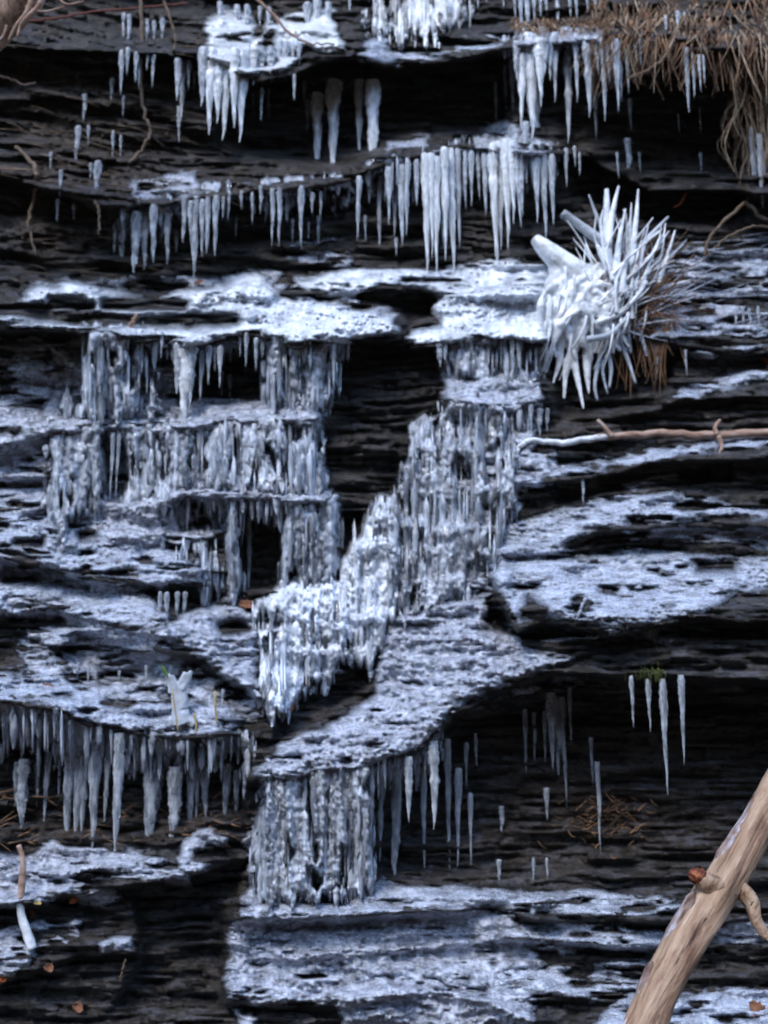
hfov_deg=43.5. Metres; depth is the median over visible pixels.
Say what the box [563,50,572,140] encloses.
icicle
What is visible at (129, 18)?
icicle
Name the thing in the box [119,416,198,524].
ice curtain
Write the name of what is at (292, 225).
icicle
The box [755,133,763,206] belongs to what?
icicle
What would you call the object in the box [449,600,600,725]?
frost
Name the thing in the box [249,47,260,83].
icicle
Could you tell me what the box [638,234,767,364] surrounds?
frost
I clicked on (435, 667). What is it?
ice shelf
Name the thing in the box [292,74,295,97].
icicle
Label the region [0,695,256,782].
ice fringe
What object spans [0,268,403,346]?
ice shelf
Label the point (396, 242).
icicle
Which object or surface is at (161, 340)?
icicle
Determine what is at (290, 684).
icicle
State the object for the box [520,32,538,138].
icicle
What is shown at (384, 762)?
icicle
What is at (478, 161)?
icicle
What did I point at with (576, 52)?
icicle
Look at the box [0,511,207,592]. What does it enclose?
ice shelf
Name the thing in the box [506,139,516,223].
icicle
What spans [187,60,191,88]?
icicle
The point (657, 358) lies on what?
icicle
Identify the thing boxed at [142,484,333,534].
ice fringe
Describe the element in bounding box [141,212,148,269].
icicle
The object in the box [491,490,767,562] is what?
ice shelf
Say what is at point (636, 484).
ice shelf
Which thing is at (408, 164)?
icicle
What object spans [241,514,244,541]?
icicle
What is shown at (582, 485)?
icicle
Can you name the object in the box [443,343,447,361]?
icicle
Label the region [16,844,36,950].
stick
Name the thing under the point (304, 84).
icicle
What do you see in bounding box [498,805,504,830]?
icicle
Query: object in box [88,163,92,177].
icicle
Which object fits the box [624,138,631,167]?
icicle
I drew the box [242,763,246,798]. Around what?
icicle
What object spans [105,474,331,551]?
ice shelf
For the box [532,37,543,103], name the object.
icicle
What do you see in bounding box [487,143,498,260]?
icicle
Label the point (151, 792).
icicle
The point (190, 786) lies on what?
icicle
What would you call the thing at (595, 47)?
icicle
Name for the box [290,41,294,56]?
icicle
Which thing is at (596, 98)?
icicle
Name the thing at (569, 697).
icicle
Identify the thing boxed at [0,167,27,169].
twig
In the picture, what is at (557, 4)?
icicle
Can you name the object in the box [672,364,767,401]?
ice shelf
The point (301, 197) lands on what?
icicle
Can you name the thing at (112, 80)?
icicle
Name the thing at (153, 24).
icicle
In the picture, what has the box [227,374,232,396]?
icicle
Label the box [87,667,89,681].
icicle
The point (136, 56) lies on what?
icicle
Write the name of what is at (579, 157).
icicle
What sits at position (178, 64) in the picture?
icicle
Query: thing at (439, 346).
icicle
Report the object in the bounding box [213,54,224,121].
icicle
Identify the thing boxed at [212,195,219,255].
icicle
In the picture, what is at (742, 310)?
icicle
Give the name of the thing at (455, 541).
ice fall
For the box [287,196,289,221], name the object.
icicle
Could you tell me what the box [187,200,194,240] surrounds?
icicle
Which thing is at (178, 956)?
cliff terrain
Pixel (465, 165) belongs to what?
icicle
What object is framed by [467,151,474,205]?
icicle
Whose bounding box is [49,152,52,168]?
icicle
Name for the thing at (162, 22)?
icicle
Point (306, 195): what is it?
ice shelf
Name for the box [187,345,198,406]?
icicle
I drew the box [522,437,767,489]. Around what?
ice shelf
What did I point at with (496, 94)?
icicle
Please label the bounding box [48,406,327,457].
ice fringe
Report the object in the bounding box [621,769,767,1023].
log
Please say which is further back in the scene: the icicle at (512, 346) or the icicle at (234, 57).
the icicle at (234, 57)
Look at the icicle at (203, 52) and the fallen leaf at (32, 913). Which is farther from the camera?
the icicle at (203, 52)
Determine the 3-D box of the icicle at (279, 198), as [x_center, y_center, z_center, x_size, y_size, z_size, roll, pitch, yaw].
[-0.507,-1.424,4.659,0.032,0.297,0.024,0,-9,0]
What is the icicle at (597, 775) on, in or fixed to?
hanging from the cliff terrain at (178, 956)
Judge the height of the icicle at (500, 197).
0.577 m
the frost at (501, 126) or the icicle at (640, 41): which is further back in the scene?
the frost at (501, 126)
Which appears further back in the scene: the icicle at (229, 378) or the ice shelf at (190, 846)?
the icicle at (229, 378)
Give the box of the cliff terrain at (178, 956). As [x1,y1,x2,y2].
[0,0,767,1023]
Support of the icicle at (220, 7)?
hanging from the ice shelf at (217, 29)
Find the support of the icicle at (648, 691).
hanging from the cliff terrain at (178, 956)
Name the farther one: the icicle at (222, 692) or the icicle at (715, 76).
the icicle at (715, 76)
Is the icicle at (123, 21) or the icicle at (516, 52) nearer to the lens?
the icicle at (516, 52)
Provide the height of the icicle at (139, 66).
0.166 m
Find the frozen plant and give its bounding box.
[161,665,217,733]
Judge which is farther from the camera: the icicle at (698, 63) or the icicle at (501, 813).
the icicle at (698, 63)
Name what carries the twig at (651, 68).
attached to the cliff terrain at (178, 956)
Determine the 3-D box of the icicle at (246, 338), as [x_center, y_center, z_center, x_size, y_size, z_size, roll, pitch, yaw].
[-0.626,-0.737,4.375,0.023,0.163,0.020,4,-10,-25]
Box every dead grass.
[502,0,767,200]
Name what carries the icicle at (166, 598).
hanging from the cliff terrain at (178, 956)
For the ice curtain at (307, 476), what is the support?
attached to the cliff terrain at (178, 956)
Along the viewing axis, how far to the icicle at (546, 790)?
4.07 m
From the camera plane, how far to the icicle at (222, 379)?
4.67 m
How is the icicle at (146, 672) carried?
hanging from the cliff terrain at (178, 956)
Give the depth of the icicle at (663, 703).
3.71 m
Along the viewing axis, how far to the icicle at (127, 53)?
4.83 m
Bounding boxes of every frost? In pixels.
[0,335,84,507]
[15,627,265,772]
[86,167,354,291]
[350,33,503,72]
[383,103,523,163]
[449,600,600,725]
[461,884,664,1007]
[477,887,680,975]
[531,524,767,644]
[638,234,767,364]
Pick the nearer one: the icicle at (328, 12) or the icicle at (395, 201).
the icicle at (395, 201)
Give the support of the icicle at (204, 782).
hanging from the cliff terrain at (178, 956)
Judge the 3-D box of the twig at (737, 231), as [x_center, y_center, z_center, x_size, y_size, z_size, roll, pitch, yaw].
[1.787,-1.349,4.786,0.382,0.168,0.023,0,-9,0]
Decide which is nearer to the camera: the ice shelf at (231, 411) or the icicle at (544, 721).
the icicle at (544, 721)
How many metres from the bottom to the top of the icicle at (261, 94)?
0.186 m
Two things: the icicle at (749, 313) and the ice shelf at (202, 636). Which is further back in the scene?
the icicle at (749, 313)
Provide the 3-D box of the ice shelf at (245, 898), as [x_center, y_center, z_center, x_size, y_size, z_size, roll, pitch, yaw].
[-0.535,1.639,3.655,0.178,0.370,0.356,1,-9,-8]
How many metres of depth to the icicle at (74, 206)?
4.79 m
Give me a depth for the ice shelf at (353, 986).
3.51 m
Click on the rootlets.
(49, 131)
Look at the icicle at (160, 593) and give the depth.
4.03 m
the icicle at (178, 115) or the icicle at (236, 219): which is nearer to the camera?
the icicle at (236, 219)
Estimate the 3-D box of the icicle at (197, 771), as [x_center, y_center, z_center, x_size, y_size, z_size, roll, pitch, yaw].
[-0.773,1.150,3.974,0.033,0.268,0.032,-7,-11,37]
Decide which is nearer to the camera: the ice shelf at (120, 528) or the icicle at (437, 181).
the ice shelf at (120, 528)
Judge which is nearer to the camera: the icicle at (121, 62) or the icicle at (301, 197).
the icicle at (301, 197)
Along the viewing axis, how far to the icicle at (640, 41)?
4.71 m
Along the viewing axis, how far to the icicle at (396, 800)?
3.93 m
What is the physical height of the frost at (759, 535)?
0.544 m
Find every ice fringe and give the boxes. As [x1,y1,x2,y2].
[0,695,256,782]
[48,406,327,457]
[77,321,349,372]
[115,147,426,240]
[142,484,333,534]
[255,721,443,802]
[384,133,559,202]
[437,382,544,433]
[501,26,656,74]
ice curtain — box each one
[43,419,111,553]
[46,328,164,435]
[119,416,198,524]
[160,520,227,605]
[191,412,329,515]
[222,489,245,605]
[246,761,376,911]
[259,330,344,416]
[277,491,343,587]
[359,0,474,49]
[446,326,498,381]
[500,326,538,392]
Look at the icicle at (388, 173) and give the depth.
4.77 m
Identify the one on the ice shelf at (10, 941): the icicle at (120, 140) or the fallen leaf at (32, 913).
the fallen leaf at (32, 913)
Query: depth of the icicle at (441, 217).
4.86 m
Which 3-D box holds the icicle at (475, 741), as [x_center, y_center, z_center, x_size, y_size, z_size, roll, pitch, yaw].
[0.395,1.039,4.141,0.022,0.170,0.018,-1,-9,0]
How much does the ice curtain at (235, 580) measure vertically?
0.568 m
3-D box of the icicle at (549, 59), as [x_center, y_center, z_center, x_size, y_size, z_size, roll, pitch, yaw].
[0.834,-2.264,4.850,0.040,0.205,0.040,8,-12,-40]
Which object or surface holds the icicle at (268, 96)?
hanging from the cliff terrain at (178, 956)
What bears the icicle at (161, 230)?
hanging from the ice fringe at (214, 185)
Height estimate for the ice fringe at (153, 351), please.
0.285 m
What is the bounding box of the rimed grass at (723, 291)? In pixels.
[671,232,767,337]
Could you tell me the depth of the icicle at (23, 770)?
3.90 m
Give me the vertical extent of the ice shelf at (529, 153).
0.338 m
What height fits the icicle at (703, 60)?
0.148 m
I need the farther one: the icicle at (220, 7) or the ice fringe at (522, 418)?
the icicle at (220, 7)
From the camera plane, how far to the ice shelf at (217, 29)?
5.06 m
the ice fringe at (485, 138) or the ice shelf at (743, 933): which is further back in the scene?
the ice fringe at (485, 138)
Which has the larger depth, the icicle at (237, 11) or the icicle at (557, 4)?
the icicle at (237, 11)
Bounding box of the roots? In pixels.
[717,54,767,208]
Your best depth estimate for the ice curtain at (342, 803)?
3.67 m
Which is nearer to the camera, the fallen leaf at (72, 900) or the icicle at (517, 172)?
the fallen leaf at (72, 900)
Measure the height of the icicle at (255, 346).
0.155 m
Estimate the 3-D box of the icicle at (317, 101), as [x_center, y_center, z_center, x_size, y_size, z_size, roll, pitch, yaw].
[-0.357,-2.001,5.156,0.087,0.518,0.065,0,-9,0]
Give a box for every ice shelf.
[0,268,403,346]
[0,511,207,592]
[0,578,157,628]
[0,665,224,737]
[0,837,213,909]
[0,915,84,981]
[37,624,148,650]
[47,393,325,431]
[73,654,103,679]
[74,888,123,906]
[97,934,134,953]
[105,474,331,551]
[114,188,323,221]
[153,596,261,709]
[175,826,230,888]
[197,1,347,75]
[219,888,256,1000]
[224,939,538,1023]
[227,920,496,952]
[251,592,576,777]
[260,875,484,921]
[289,257,548,303]
[381,135,557,178]
[403,284,550,348]
[437,368,545,405]
[484,545,767,630]
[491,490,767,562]
[506,29,657,53]
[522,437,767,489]
[591,983,767,1023]
[617,473,685,490]
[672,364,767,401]
[710,916,767,946]
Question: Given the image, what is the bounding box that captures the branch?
[516,419,767,453]
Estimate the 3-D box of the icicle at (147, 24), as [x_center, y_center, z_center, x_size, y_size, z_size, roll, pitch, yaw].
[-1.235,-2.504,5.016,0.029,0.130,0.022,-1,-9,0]
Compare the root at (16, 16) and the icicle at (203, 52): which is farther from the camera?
the icicle at (203, 52)
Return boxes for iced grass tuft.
[525,185,721,408]
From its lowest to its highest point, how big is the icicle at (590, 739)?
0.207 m
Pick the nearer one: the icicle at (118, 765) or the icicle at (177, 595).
the icicle at (118, 765)
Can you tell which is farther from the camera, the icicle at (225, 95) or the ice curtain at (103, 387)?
the icicle at (225, 95)
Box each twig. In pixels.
[0,75,35,85]
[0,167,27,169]
[28,2,187,22]
[93,200,100,234]
[119,959,125,981]
[128,313,138,327]
[163,0,176,50]
[256,0,334,45]
[576,594,587,618]
[629,40,675,80]
[673,192,686,207]
[703,201,767,256]
[706,225,767,255]
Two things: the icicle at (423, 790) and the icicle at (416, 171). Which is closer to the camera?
the icicle at (423, 790)
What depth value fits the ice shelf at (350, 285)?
4.71 m
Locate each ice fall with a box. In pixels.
[251,492,402,726]
[383,399,520,630]
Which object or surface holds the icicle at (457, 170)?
hanging from the ice shelf at (529, 153)
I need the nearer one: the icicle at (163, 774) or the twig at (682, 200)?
the icicle at (163, 774)
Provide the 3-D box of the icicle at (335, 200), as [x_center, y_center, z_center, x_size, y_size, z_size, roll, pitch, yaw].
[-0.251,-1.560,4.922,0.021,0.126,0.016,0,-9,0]
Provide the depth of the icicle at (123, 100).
4.95 m
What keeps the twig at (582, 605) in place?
on the ice shelf at (560, 584)
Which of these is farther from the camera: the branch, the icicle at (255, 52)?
the icicle at (255, 52)
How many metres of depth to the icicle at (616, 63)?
4.67 m
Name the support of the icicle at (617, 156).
hanging from the cliff terrain at (178, 956)
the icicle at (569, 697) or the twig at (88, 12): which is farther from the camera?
the twig at (88, 12)
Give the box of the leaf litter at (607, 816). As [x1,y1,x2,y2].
[537,783,657,858]
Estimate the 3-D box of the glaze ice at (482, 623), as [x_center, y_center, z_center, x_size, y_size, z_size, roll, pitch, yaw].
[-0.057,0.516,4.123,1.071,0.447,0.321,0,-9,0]
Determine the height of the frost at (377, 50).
0.303 m
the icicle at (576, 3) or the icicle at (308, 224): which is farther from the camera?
the icicle at (576, 3)
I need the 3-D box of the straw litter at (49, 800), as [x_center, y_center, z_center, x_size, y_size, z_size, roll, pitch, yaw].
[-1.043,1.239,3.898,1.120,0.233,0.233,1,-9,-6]
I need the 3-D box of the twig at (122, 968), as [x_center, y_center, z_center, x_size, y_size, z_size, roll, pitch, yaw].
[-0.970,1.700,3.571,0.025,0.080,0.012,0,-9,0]
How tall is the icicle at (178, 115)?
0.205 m
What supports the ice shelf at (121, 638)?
on the cliff terrain at (178, 956)
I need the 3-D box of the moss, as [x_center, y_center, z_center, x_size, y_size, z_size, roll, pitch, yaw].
[1.094,0.659,3.901,0.166,0.109,0.366,-4,-10,25]
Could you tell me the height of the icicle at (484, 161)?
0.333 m
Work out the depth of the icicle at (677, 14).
4.81 m
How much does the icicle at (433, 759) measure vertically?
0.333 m
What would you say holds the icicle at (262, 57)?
hanging from the ice shelf at (217, 29)
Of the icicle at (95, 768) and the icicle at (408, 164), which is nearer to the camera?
the icicle at (95, 768)
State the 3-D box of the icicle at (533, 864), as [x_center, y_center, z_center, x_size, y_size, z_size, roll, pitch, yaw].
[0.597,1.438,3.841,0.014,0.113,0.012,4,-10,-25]
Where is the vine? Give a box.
[128,0,151,164]
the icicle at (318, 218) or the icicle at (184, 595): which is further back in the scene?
the icicle at (318, 218)
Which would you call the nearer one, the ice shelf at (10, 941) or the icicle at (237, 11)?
the ice shelf at (10, 941)
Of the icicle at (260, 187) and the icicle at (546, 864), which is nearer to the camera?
the icicle at (546, 864)
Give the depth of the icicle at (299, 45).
4.96 m
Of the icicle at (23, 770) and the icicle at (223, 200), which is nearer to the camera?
the icicle at (23, 770)
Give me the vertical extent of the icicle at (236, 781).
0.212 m
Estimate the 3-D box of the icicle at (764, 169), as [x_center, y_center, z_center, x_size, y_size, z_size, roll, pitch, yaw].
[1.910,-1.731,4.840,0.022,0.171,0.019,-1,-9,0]
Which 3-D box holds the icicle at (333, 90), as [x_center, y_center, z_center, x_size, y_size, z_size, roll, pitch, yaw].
[-0.271,-2.020,5.125,0.103,0.601,0.077,1,-9,0]
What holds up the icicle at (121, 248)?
hanging from the cliff terrain at (178, 956)
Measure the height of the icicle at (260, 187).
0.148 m
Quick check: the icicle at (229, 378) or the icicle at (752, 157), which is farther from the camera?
the icicle at (752, 157)
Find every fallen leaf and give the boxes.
[29,909,34,916]
[44,963,53,972]
[69,897,78,903]
[72,1001,83,1013]
[238,599,254,608]
[749,1000,764,1016]
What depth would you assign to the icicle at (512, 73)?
5.09 m
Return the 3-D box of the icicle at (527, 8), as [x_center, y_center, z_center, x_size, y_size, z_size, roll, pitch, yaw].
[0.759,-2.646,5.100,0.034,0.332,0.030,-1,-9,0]
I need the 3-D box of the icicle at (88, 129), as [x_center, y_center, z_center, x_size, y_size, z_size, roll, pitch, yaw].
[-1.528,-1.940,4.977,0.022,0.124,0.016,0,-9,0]
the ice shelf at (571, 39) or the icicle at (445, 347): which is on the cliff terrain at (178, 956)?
the ice shelf at (571, 39)
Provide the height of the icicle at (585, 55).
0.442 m
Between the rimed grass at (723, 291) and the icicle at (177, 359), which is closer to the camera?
the icicle at (177, 359)
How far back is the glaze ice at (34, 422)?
4.32 m
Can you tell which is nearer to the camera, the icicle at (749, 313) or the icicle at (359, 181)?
the icicle at (749, 313)
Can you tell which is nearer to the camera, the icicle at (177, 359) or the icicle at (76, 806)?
the icicle at (76, 806)
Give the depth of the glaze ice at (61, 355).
4.50 m
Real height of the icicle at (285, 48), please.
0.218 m
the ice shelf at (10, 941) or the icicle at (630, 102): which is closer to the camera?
the ice shelf at (10, 941)
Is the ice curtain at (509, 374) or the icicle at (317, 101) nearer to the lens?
the ice curtain at (509, 374)
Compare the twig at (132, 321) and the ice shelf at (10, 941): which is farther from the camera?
the twig at (132, 321)
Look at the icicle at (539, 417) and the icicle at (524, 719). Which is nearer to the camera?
the icicle at (524, 719)
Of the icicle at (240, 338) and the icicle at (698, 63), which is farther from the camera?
the icicle at (698, 63)
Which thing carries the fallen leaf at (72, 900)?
on the ice shelf at (105, 897)
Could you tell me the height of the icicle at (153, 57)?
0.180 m
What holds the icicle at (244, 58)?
hanging from the ice shelf at (217, 29)
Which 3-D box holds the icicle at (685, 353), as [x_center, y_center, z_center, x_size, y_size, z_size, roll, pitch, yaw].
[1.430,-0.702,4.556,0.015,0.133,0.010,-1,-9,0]
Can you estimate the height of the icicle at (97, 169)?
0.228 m
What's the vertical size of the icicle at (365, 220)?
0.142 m
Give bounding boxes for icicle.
[13,761,17,803]
[16,758,30,827]
[35,748,42,805]
[43,751,52,820]
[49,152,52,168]
[55,199,59,218]
[57,763,61,803]
[59,170,62,194]
[63,740,73,830]
[72,204,75,219]
[73,754,80,830]
[74,125,81,159]
[78,750,87,831]
[82,94,87,120]
[87,125,90,142]
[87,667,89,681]
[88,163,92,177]
[88,736,105,847]
[93,160,102,188]
[103,738,110,820]
[110,78,114,99]
[110,433,114,493]
[111,130,114,155]
[112,732,125,850]
[113,222,116,253]
[116,433,121,490]
[118,50,124,95]
[118,221,128,256]
[119,135,121,154]
[121,13,125,36]
[122,96,124,111]
[125,47,130,72]
[126,14,131,39]
[130,210,141,272]
[134,51,138,81]
[138,59,141,85]
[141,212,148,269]
[142,756,160,835]
[144,19,149,37]
[145,665,148,681]
[146,54,148,67]
[149,204,157,262]
[151,20,156,37]
[151,54,155,84]
[156,763,165,815]
[158,591,162,612]
[159,18,164,38]
[159,218,163,241]
[160,332,163,354]
[163,210,172,263]
[163,592,169,618]
[166,766,182,836]
[173,342,181,393]
[174,58,181,98]
[175,231,178,250]
[175,592,179,615]
[176,338,188,421]
[177,106,180,138]
[179,60,186,121]
[181,195,187,242]
[182,592,187,612]
[186,760,196,818]
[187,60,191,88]
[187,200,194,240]
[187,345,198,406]
[191,196,199,276]
[193,71,195,89]
[194,757,199,816]
[197,46,208,104]
[198,350,204,397]
[199,199,205,255]
[199,760,209,816]
[205,47,216,133]
[205,196,210,252]
[205,345,212,381]
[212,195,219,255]
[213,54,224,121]
[213,347,216,368]
[216,345,223,387]
[217,1,222,15]
[220,371,223,396]
[221,52,230,139]
[221,196,224,215]
[221,689,224,708]
[222,763,232,813]
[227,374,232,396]
[228,191,230,213]
[229,47,240,127]
[233,4,240,19]
[233,769,239,809]
[235,218,237,235]
[237,47,249,142]
[239,191,243,208]
[239,335,241,353]
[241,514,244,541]
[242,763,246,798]
[243,4,250,24]
[244,47,251,93]
[244,332,248,364]
[246,516,252,587]
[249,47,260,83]
[250,192,253,220]
[254,338,258,367]
[257,6,262,25]
[257,45,266,82]
[258,185,262,213]
[260,87,263,116]
[265,45,276,81]
[266,7,270,35]
[267,89,270,118]
[269,188,275,238]
[275,41,282,79]
[276,188,282,240]
[281,689,286,718]
[282,41,289,80]
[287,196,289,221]
[287,682,293,687]
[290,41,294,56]
[291,219,294,243]
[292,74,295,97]
[296,37,302,65]
[298,185,304,243]
[302,1,311,22]
[302,81,306,100]
[305,99,310,132]
[307,222,309,238]
[310,91,324,158]
[310,192,314,211]
[312,0,321,18]
[316,215,320,244]
[319,191,322,217]
[324,1,332,18]
[324,78,342,162]
[333,195,336,214]
[354,79,363,149]
[356,176,362,238]
[363,215,366,241]
[364,79,380,150]
[376,175,382,251]
[377,790,385,861]
[383,759,385,779]
[385,166,393,224]
[391,769,401,874]
[392,185,397,235]
[394,238,397,254]
[396,164,405,243]
[404,756,412,819]
[405,158,411,233]
[413,159,419,203]
[419,153,429,271]
[419,768,426,867]
[428,153,435,252]
[428,741,439,828]
[434,156,440,275]
[435,342,442,366]
[439,146,448,260]
[440,191,443,247]
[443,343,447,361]
[443,739,451,868]
[447,148,456,273]
[454,148,461,246]
[454,768,462,866]
[462,151,467,205]
[463,742,468,782]
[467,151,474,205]
[467,793,472,858]
[473,733,477,764]
[475,149,480,198]
[478,425,484,441]
[481,152,488,212]
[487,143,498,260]
[493,141,503,245]
[494,82,497,118]
[496,859,501,879]
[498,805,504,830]
[499,138,511,244]
[502,339,506,363]
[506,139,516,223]
[508,58,515,107]
[509,339,515,372]
[512,40,520,79]
[513,0,515,17]
[514,153,521,227]
[516,340,521,372]
[518,0,523,21]
[518,51,526,124]
[519,155,524,214]
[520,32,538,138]
[521,121,528,181]
[522,709,527,769]
[524,0,529,21]
[528,80,540,126]
[528,404,533,430]
[531,0,536,19]
[531,157,540,223]
[531,713,536,760]
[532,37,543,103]
[532,858,534,879]
[536,408,543,436]
[538,0,542,14]
[538,38,549,74]
[540,153,547,235]
[542,711,546,759]
[543,787,549,819]
[544,408,549,433]
[544,693,556,766]
[545,858,548,878]
[547,42,552,79]
[547,154,555,224]
[549,32,558,100]
[555,0,559,19]
[555,699,561,774]
[558,697,566,805]
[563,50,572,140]
[564,148,568,186]
[567,687,571,736]
[568,0,572,16]
[572,33,579,99]
[572,146,576,165]
[574,0,577,16]
[578,152,580,173]
[580,478,584,503]
[582,35,592,117]
[588,737,593,780]
[592,73,598,136]
[594,42,599,74]
[594,761,601,851]
[599,37,606,120]
[605,42,610,80]
[611,38,620,110]
[616,152,618,178]
[620,43,622,98]
[624,45,629,90]
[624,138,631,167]
[627,98,632,126]
[628,676,633,727]
[638,39,641,62]
[638,153,640,171]
[645,679,651,730]
[653,345,658,378]
[659,679,667,792]
[664,15,667,28]
[675,11,680,31]
[677,114,679,133]
[677,675,684,759]
[684,47,689,109]
[684,350,686,371]
[691,52,695,95]
[697,54,700,87]
[698,108,701,133]
[699,153,702,170]
[702,55,704,83]
[711,60,716,92]
[734,307,737,332]
[741,306,744,324]
[747,308,751,324]
[748,127,755,197]
[754,147,757,173]
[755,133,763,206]
[756,306,759,326]
[763,151,765,179]
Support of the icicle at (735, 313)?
hanging from the cliff terrain at (178, 956)
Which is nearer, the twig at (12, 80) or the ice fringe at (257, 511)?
the ice fringe at (257, 511)
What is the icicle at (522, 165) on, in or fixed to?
hanging from the ice shelf at (529, 153)
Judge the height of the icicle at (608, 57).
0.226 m
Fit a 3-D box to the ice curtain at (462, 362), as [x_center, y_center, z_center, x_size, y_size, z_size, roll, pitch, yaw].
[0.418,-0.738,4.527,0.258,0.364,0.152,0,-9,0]
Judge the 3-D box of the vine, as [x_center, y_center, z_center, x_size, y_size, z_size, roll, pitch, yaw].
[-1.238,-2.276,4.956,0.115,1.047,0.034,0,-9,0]
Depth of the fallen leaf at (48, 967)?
3.53 m
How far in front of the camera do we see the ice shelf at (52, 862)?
3.70 m
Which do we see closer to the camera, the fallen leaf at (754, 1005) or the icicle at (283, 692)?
the fallen leaf at (754, 1005)
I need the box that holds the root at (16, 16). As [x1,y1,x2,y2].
[0,0,83,50]
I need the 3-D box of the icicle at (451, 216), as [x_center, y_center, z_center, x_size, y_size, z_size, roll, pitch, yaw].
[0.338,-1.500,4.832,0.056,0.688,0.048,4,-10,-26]
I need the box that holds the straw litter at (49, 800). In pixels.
[0,788,255,851]
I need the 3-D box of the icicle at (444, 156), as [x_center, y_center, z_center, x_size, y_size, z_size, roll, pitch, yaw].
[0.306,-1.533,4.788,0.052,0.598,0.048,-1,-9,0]
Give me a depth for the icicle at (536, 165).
4.75 m
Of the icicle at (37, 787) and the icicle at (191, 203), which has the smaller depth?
the icicle at (37, 787)
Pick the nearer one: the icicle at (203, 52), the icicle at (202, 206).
the icicle at (202, 206)
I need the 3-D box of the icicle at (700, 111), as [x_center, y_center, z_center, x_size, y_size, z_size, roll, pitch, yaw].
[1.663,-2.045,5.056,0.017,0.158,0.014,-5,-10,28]
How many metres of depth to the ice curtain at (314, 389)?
4.38 m
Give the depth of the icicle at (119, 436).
4.34 m
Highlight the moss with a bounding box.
[625,661,668,683]
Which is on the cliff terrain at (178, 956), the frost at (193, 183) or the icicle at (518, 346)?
the frost at (193, 183)
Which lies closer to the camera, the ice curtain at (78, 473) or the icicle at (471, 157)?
the ice curtain at (78, 473)
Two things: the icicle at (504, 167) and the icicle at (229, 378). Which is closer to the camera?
the icicle at (229, 378)
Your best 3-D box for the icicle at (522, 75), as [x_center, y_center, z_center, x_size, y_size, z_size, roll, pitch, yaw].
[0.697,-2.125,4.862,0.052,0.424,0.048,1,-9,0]
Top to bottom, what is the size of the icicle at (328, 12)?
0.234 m
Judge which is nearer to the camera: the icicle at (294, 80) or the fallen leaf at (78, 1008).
the fallen leaf at (78, 1008)
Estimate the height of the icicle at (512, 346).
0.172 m
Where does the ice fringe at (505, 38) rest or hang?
hanging from the cliff terrain at (178, 956)
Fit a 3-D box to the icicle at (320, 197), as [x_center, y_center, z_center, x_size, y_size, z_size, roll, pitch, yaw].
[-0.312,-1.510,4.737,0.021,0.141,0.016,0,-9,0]
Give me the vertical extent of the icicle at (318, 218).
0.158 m
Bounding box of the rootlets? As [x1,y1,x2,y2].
[0,25,241,284]
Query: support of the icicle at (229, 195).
hanging from the cliff terrain at (178, 956)
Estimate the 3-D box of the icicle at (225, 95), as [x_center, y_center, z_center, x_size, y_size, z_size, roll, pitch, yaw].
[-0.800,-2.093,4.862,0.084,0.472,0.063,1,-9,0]
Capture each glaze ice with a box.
[0,406,171,649]
[23,627,259,720]
[41,336,330,546]
[222,772,294,939]
[237,900,548,1015]
[250,589,492,681]
[403,338,541,596]
[483,445,559,541]
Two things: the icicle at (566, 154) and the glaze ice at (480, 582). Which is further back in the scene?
the icicle at (566, 154)
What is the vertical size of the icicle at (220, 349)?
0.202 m
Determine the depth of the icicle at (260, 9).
5.22 m
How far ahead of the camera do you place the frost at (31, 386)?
4.56 m
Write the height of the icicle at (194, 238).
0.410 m
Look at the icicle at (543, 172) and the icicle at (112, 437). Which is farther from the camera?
the icicle at (543, 172)
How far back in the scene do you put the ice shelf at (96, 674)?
4.14 m
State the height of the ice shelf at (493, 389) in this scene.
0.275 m
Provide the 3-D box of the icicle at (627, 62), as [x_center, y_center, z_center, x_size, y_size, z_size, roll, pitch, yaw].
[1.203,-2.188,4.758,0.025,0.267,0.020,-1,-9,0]
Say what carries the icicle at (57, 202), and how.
hanging from the cliff terrain at (178, 956)
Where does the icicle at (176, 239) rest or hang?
hanging from the cliff terrain at (178, 956)
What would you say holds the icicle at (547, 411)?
hanging from the cliff terrain at (178, 956)
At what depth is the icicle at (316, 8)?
5.12 m
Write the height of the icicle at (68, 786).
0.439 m
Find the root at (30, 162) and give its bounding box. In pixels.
[14,145,39,256]
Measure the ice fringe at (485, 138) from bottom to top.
0.482 m
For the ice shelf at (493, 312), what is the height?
0.444 m
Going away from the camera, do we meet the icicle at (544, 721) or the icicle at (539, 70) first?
the icicle at (544, 721)
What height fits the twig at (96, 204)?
0.178 m
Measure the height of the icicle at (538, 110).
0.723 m
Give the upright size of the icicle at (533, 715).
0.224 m
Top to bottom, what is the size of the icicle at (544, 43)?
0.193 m
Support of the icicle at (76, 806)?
hanging from the cliff terrain at (178, 956)
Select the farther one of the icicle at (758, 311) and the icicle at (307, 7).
the icicle at (307, 7)
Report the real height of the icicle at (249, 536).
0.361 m
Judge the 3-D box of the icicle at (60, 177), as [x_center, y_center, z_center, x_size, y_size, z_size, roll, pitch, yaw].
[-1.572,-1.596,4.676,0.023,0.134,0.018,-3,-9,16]
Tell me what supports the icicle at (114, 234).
hanging from the cliff terrain at (178, 956)
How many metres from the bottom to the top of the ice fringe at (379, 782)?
0.376 m
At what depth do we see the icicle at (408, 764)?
3.70 m
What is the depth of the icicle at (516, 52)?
4.86 m
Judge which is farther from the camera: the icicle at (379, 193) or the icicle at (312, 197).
the icicle at (379, 193)

